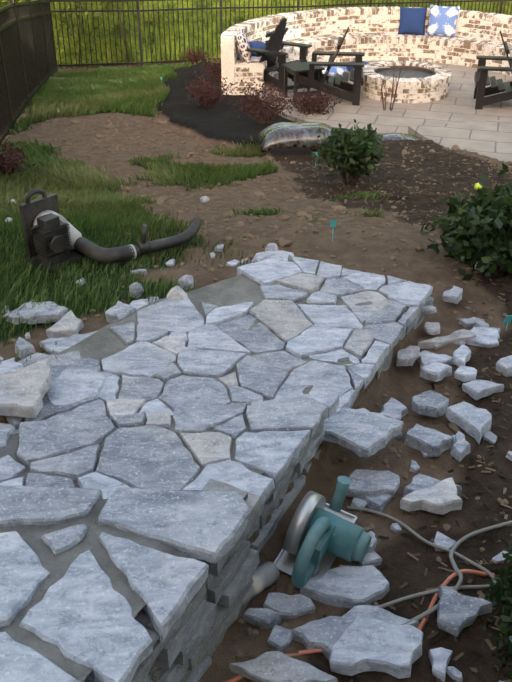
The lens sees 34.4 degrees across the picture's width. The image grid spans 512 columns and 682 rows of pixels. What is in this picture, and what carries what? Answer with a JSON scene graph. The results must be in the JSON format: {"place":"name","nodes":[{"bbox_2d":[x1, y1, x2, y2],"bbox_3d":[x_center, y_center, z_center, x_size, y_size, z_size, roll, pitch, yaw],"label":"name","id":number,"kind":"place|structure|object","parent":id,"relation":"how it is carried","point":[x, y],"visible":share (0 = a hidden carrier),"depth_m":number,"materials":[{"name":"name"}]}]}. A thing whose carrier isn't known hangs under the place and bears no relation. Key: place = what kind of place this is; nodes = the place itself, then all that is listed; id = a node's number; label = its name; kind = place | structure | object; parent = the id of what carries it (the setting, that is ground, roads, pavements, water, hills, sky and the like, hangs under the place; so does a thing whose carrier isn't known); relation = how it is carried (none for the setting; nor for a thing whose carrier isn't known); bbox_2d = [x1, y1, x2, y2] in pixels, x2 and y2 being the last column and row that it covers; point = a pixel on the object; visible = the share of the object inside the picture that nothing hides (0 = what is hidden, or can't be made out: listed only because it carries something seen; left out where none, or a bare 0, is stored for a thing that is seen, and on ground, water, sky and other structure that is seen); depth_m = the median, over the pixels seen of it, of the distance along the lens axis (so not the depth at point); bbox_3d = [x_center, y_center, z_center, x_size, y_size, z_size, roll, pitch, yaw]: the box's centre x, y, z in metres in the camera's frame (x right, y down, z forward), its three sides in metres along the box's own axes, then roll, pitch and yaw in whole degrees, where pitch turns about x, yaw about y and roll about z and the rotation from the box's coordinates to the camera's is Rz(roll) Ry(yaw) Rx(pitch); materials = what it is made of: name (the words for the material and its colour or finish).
{"place":"outdoors","nodes":[
{"label":"outdoors","id":0,"kind":"place"},
{"bbox_2d":[0,61,511,681],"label":"ground","id":1,"kind":"structure","parent":0,"point":[218,123],"depth_m":4.21,"materials":[{"name":"brown soil"}]},
{"bbox_2d":[0,137,34,177],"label":"barberry shrub leaves","id":2,"kind":"object","parent":1,"relation":"on","point":[16,157],"depth_m":7.51,"materials":[{"name":"red plant"}]},
{"bbox_2d":[74,236,134,263],"bbox_3d":[-0.909,-0.586,4.323,0.566,0.311,0.256,11,33,17],"label":"hose","id":3,"kind":"object","parent":1,"relation":"on","point":[84,246],"visible":0.56,"depth_m":4.26,"materials":[{"name":"plastic"}]},
{"bbox_2d":[19,188,201,271],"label":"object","id":4,"kind":"object","parent":1,"relation":"on","point":[47,239],"visible":0.96,"depth_m":4.24,"materials":[{"name":"plastic"}]},
{"bbox_2d":[33,210,136,258],"bbox_3d":[-0.888,-0.558,4.323,0.525,0.261,0.201,0,31,-1],"label":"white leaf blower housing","id":5,"kind":"object","parent":4,"relation":"on","point":[75,234],"visible":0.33,"depth_m":4.31,"materials":[{"name":"plastic"}]},
{"bbox_2d":[180,46,209,64],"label":"barberry shrub leaves","id":6,"kind":"object","parent":1,"relation":"on","point":[193,56],"depth_m":18.05,"materials":[{"name":"red plant"}]},
{"bbox_2d":[0,59,391,366],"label":"grass","id":7,"kind":"structure","parent":1,"relation":"on","point":[141,90],"depth_m":7.06,"materials":[{"name":"green plant"}]},
{"bbox_2d":[0,260,401,681],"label":"mortar joints","id":8,"kind":"object","parent":1,"relation":"on","point":[100,344],"visible":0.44,"depth_m":2.11,"materials":[{"name":"grey concrete"}]},
{"bbox_2d":[0,255,432,681],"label":"walkway flagstones","id":9,"kind":"object","parent":8,"relation":"on","point":[142,477],"visible":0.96,"depth_m":2.58,"materials":[{"name":"grey stone"}]},
{"bbox_2d":[195,55,220,79],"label":"barberry shrub leaves","id":10,"kind":"object","parent":1,"relation":"on","point":[211,71],"depth_m":14.08,"materials":[{"name":"red plant"}]},
{"bbox_2d":[183,71,239,107],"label":"barberry shrub leaves","id":11,"kind":"object","parent":1,"relation":"on","point":[203,90],"depth_m":11.03,"materials":[{"name":"red plant"}]},
{"bbox_2d":[5,196,480,438],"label":"rocks","id":12,"kind":"object","parent":1,"relation":"on","point":[179,293],"visible":0.42,"depth_m":4.04,"materials":[{"name":"grey stone"}]},
{"bbox_2d":[84,305,423,681],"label":"walkway wall stones","id":13,"kind":"object","parent":1,"relation":"on","point":[185,649],"visible":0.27,"depth_m":2.21,"materials":[{"name":"grey stone"}]},
{"bbox_2d":[0,244,511,681],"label":"loose stones","id":14,"kind":"object","parent":1,"relation":"on","point":[362,635],"visible":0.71,"depth_m":2.80,"materials":[{"name":"grey stone"}]},
{"bbox_2d":[0,0,511,140],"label":"fence","id":15,"kind":"object","parent":1,"relation":"on","point":[29,65],"visible":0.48,"depth_m":14.98,"materials":[{"name":"black metal"}]},
{"bbox_2d":[0,0,511,67],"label":"woods canopy","id":16,"kind":"object","parent":1,"relation":"on","point":[65,34],"visible":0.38,"depth_m":18.64,"materials":[{"name":"green plant"}]},
{"bbox_2d":[0,0,344,67],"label":"woods","id":17,"kind":"object","parent":16,"relation":"attached to","point":[121,32],"depth_m":18.01,"materials":[{"name":"brown wood"}]},
{"bbox_2d":[0,0,444,36],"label":"woods foliage","id":18,"kind":"object","parent":16,"relation":"attached to","point":[100,22],"visible":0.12,"depth_m":17.70,"materials":[{"name":"green plant"}]},
{"bbox_2d":[2,103,511,659],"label":"dirt clods","id":19,"kind":"object","parent":1,"relation":"on","point":[302,215],"visible":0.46,"depth_m":5.53,"materials":[{"name":"brown soil"}]},
{"bbox_2d":[242,561,279,604],"bbox_3d":[-0.020,0.722,2.420,0.200,0.064,0.064,-26,40,-36],"label":"plastic bottle","id":20,"kind":"object","parent":1,"relation":"on","point":[267,573],"visible":0.31,"depth_m":2.43,"materials":[{"name":"grey plastic"}]},
{"bbox_2d":[252,574,262,597],"bbox_3d":[-0.013,0.718,2.425,0.030,0.066,0.066,-26,40,-36],"label":"bottle label","id":21,"kind":"object","parent":20,"relation":"attached to","point":[257,586],"visible":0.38,"depth_m":2.40,"materials":[{"name":"beige paper"}]},
{"bbox_2d":[228,78,297,123],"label":"barberry shrub leaves","id":22,"kind":"object","parent":1,"relation":"on","point":[273,100],"depth_m":9.95,"materials":[{"name":"red plant"}]},
{"bbox_2d":[254,122,333,151],"bbox_3d":[0.459,-2.199,8.782,0.900,0.228,0.500,-5,31,-8],"label":"boulder","id":23,"kind":"object","parent":1,"relation":"on","point":[288,135],"visible":0.79,"depth_m":8.62,"materials":[{"name":"grey stone"}]},
{"bbox_2d":[284,82,341,116],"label":"barberry shrub leaves","id":24,"kind":"object","parent":1,"relation":"on","point":[312,100],"depth_m":11.05,"materials":[{"name":"red plant"}]},
{"bbox_2d":[274,491,356,578],"bbox_3d":[0.189,0.573,2.563,0.156,0.195,0.303,15,34,24],"label":"saw blade guard","id":25,"kind":"object","parent":1,"relation":"on","point":[311,503],"visible":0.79,"depth_m":2.52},
{"bbox_2d":[292,476,371,587],"bbox_3d":[0.198,0.584,2.484,0.326,0.200,0.205,-19,36,-28],"label":"circular saw teal body","id":26,"kind":"object","parent":25,"relation":"attached to","point":[349,541],"visible":0.98,"depth_m":2.47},
{"bbox_2d":[160,77,511,329],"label":"plant tags","id":27,"kind":"object","parent":1,"relation":"on","point":[507,319],"visible":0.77,"depth_m":4.59,"materials":[{"name":"teal plastic"}]},
{"bbox_2d":[324,136,373,184],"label":"bush branches","id":28,"kind":"object","parent":1,"relation":"on","point":[353,178],"visible":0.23,"depth_m":7.27,"materials":[{"name":"brown plant"}]},
{"bbox_2d":[312,119,387,179],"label":"green shrub leaves","id":29,"kind":"object","parent":1,"relation":"on","point":[365,148],"visible":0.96,"depth_m":7.09,"materials":[{"name":"green plant"}]},
{"bbox_2d":[225,569,498,681],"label":"orange extension cord","id":30,"kind":"object","parent":1,"relation":"on","point":[423,621],"visible":0.44,"depth_m":2.40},
{"bbox_2d":[220,6,511,103],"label":"stone seating wall","id":31,"kind":"structure","parent":1,"relation":"on","point":[443,75],"depth_m":13.46,"materials":[{"name":"beige brick"}]},
{"bbox_2d":[236,28,250,62],"bbox_3d":[-0.186,-4.329,12.109,0.180,0.460,0.460,-18,30,9],"label":"patterned pillow","id":32,"kind":"object","parent":31,"relation":"on","point":[242,43],"visible":0.94,"depth_m":11.96,"materials":[{"name":"white fabric"}]},
{"bbox_2d":[249,41,265,55],"bbox_3d":[0.014,-4.463,12.604,0.420,0.180,0.420,-17,43,-26],"label":"blue pillow","id":33,"kind":"object","parent":31,"relation":"on","point":[257,44],"visible":0.46,"depth_m":12.49,"materials":[{"name":"blue fabric"}]},
{"bbox_2d":[353,67,389,69],"bbox_3d":[1.686,-3.958,11.992,0.564,0.036,0.032,-7,32,-11],"label":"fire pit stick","id":34,"kind":"object","parent":31,"relation":"on","point":[374,67],"visible":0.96,"depth_m":11.98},
{"bbox_2d":[398,6,427,34],"bbox_3d":[2.618,-5.351,13.816,0.450,0.450,0.180,6,13,10],"label":"blue pillow","id":35,"kind":"object","parent":31,"relation":"on","point":[412,20],"visible":1,"depth_m":13.76,"materials":[{"name":"blue fabric"}]},
{"bbox_2d":[425,4,459,37],"bbox_3d":[3.091,-5.296,13.679,0.500,0.500,0.180,12,15,20],"label":"patterned pillow","id":36,"kind":"object","parent":31,"relation":"on","point":[442,21],"visible":0.98,"depth_m":13.62,"materials":[{"name":"blue fabric"}]},
{"bbox_2d":[221,7,511,102],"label":"brick mortar","id":37,"kind":"object","parent":1,"relation":"on","point":[227,56],"visible":0.17,"depth_m":13.29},
{"bbox_2d":[259,60,511,161],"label":"paver patio","id":38,"kind":"structure","parent":1,"relation":"on","point":[453,117],"depth_m":11.01,"materials":[{"name":"beige stone"}]},
{"bbox_2d":[237,17,311,92],"bbox_3d":[0.197,-4.286,12.209,0.986,0.980,0.800,20,36,29],"label":"adirondack chair","id":39,"kind":"object","parent":38,"relation":"on","point":[275,43],"visible":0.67,"depth_m":12.06,"materials":[{"name":"black wood"}]},
{"bbox_2d":[281,61,324,103],"bbox_3d":[0.654,-3.634,11.628,0.456,0.460,0.460,-11,33,-18],"label":"side table","id":40,"kind":"object","parent":38,"relation":"on","point":[294,69],"visible":0.79,"depth_m":11.50,"materials":[{"name":"black wood"}]},
{"bbox_2d":[292,27,364,105],"bbox_3d":[1.012,-3.870,11.515,0.986,0.980,0.800,4,31,6],"label":"adirondack chair","id":41,"kind":"object","parent":38,"relation":"on","point":[352,95],"visible":0.98,"depth_m":11.43,"materials":[{"name":"black wood"}]},
{"bbox_2d":[322,66,347,77],"bbox_3d":[1.213,-4.202,12.844,0.420,0.160,0.420,7,38,12],"label":"patterned pillow","id":42,"kind":"object","parent":41,"relation":"on","point":[334,70],"depth_m":12.71,"materials":[{"name":"fabric"}]},
{"bbox_2d":[347,61,367,71],"bbox_3d":[1.648,-4.223,12.861,0.460,0.200,0.460,-7,43,-20],"label":"pillow","id":43,"kind":"object","parent":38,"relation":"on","point":[352,68],"depth_m":12.83,"materials":[{"name":"blue fabric"}]},
{"bbox_2d":[374,66,435,78],"bbox_3d":[2.160,-3.776,12.050,0.918,0.269,0.918,0,31,-1],"label":"fire pit opening","id":44,"kind":"object","parent":38,"relation":"on","point":[414,72],"visible":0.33,"depth_m":12.20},
{"bbox_2d":[473,30,511,109],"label":"adirondack chair","id":45,"kind":"object","parent":38,"relation":"on","point":[482,82],"visible":1,"depth_m":11.23,"materials":[{"name":"black wood"}]},
{"bbox_2d":[378,57,405,110],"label":"bare twigs","id":46,"kind":"object","parent":1,"relation":"on","point":[393,85],"visible":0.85,"depth_m":11.10,"materials":[{"name":"brown plant"}]},
{"bbox_2d":[277,138,511,681],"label":"wood chips","id":47,"kind":"object","parent":1,"relation":"on","point":[433,633],"visible":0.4,"depth_m":3.34,"materials":[{"name":"brown wood"}]},
{"bbox_2d":[377,133,422,140],"bbox_3d":[1.680,-2.353,9.826,0.800,0.228,0.480,6,31,10],"label":"mulch bag","id":48,"kind":"object","parent":1,"relation":"on","point":[396,136],"visible":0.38,"depth_m":9.74,"materials":[{"name":"white plastic"}]},
{"bbox_2d":[347,506,496,607],"bbox_3d":[0.513,0.645,2.586,0.379,0.038,0.442,-3,31,-5],"label":"power cord","id":49,"kind":"object","parent":1,"relation":"on","point":[427,542],"visible":0.98,"depth_m":2.53,"materials":[{"name":"grey rubber"}]},
{"bbox_2d":[401,520,511,624],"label":"grey hose","id":50,"kind":"object","parent":1,"relation":"on","point":[433,609],"visible":0.73,"depth_m":2.51,"materials":[{"name":"grey rubber"}]},
{"bbox_2d":[420,163,511,280],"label":"green shrub","id":51,"kind":"object","parent":1,"relation":"on","point":[481,239],"visible":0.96,"depth_m":4.21,"materials":[{"name":"green plant"}]},
{"bbox_2d":[443,203,511,267],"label":"bush branches","id":52,"kind":"object","parent":1,"relation":"on","point":[490,234],"visible":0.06,"depth_m":4.22,"materials":[{"name":"brown plant"}]},
{"bbox_2d":[474,183,481,189],"bbox_3d":[1.896,-1.318,7.056,0.066,0.066,0.066,14,58,-9],"label":"flower","id":53,"kind":"object","parent":1,"relation":"on","point":[477,186],"visible":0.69,"depth_m":7.03,"materials":[{"name":"yellow plant"}]},
{"bbox_2d":[478,540,511,676],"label":"shrub","id":54,"kind":"object","parent":1,"relation":"on","point":[504,572],"visible":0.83,"depth_m":2.31,"materials":[{"name":"green plant"}]}
]}

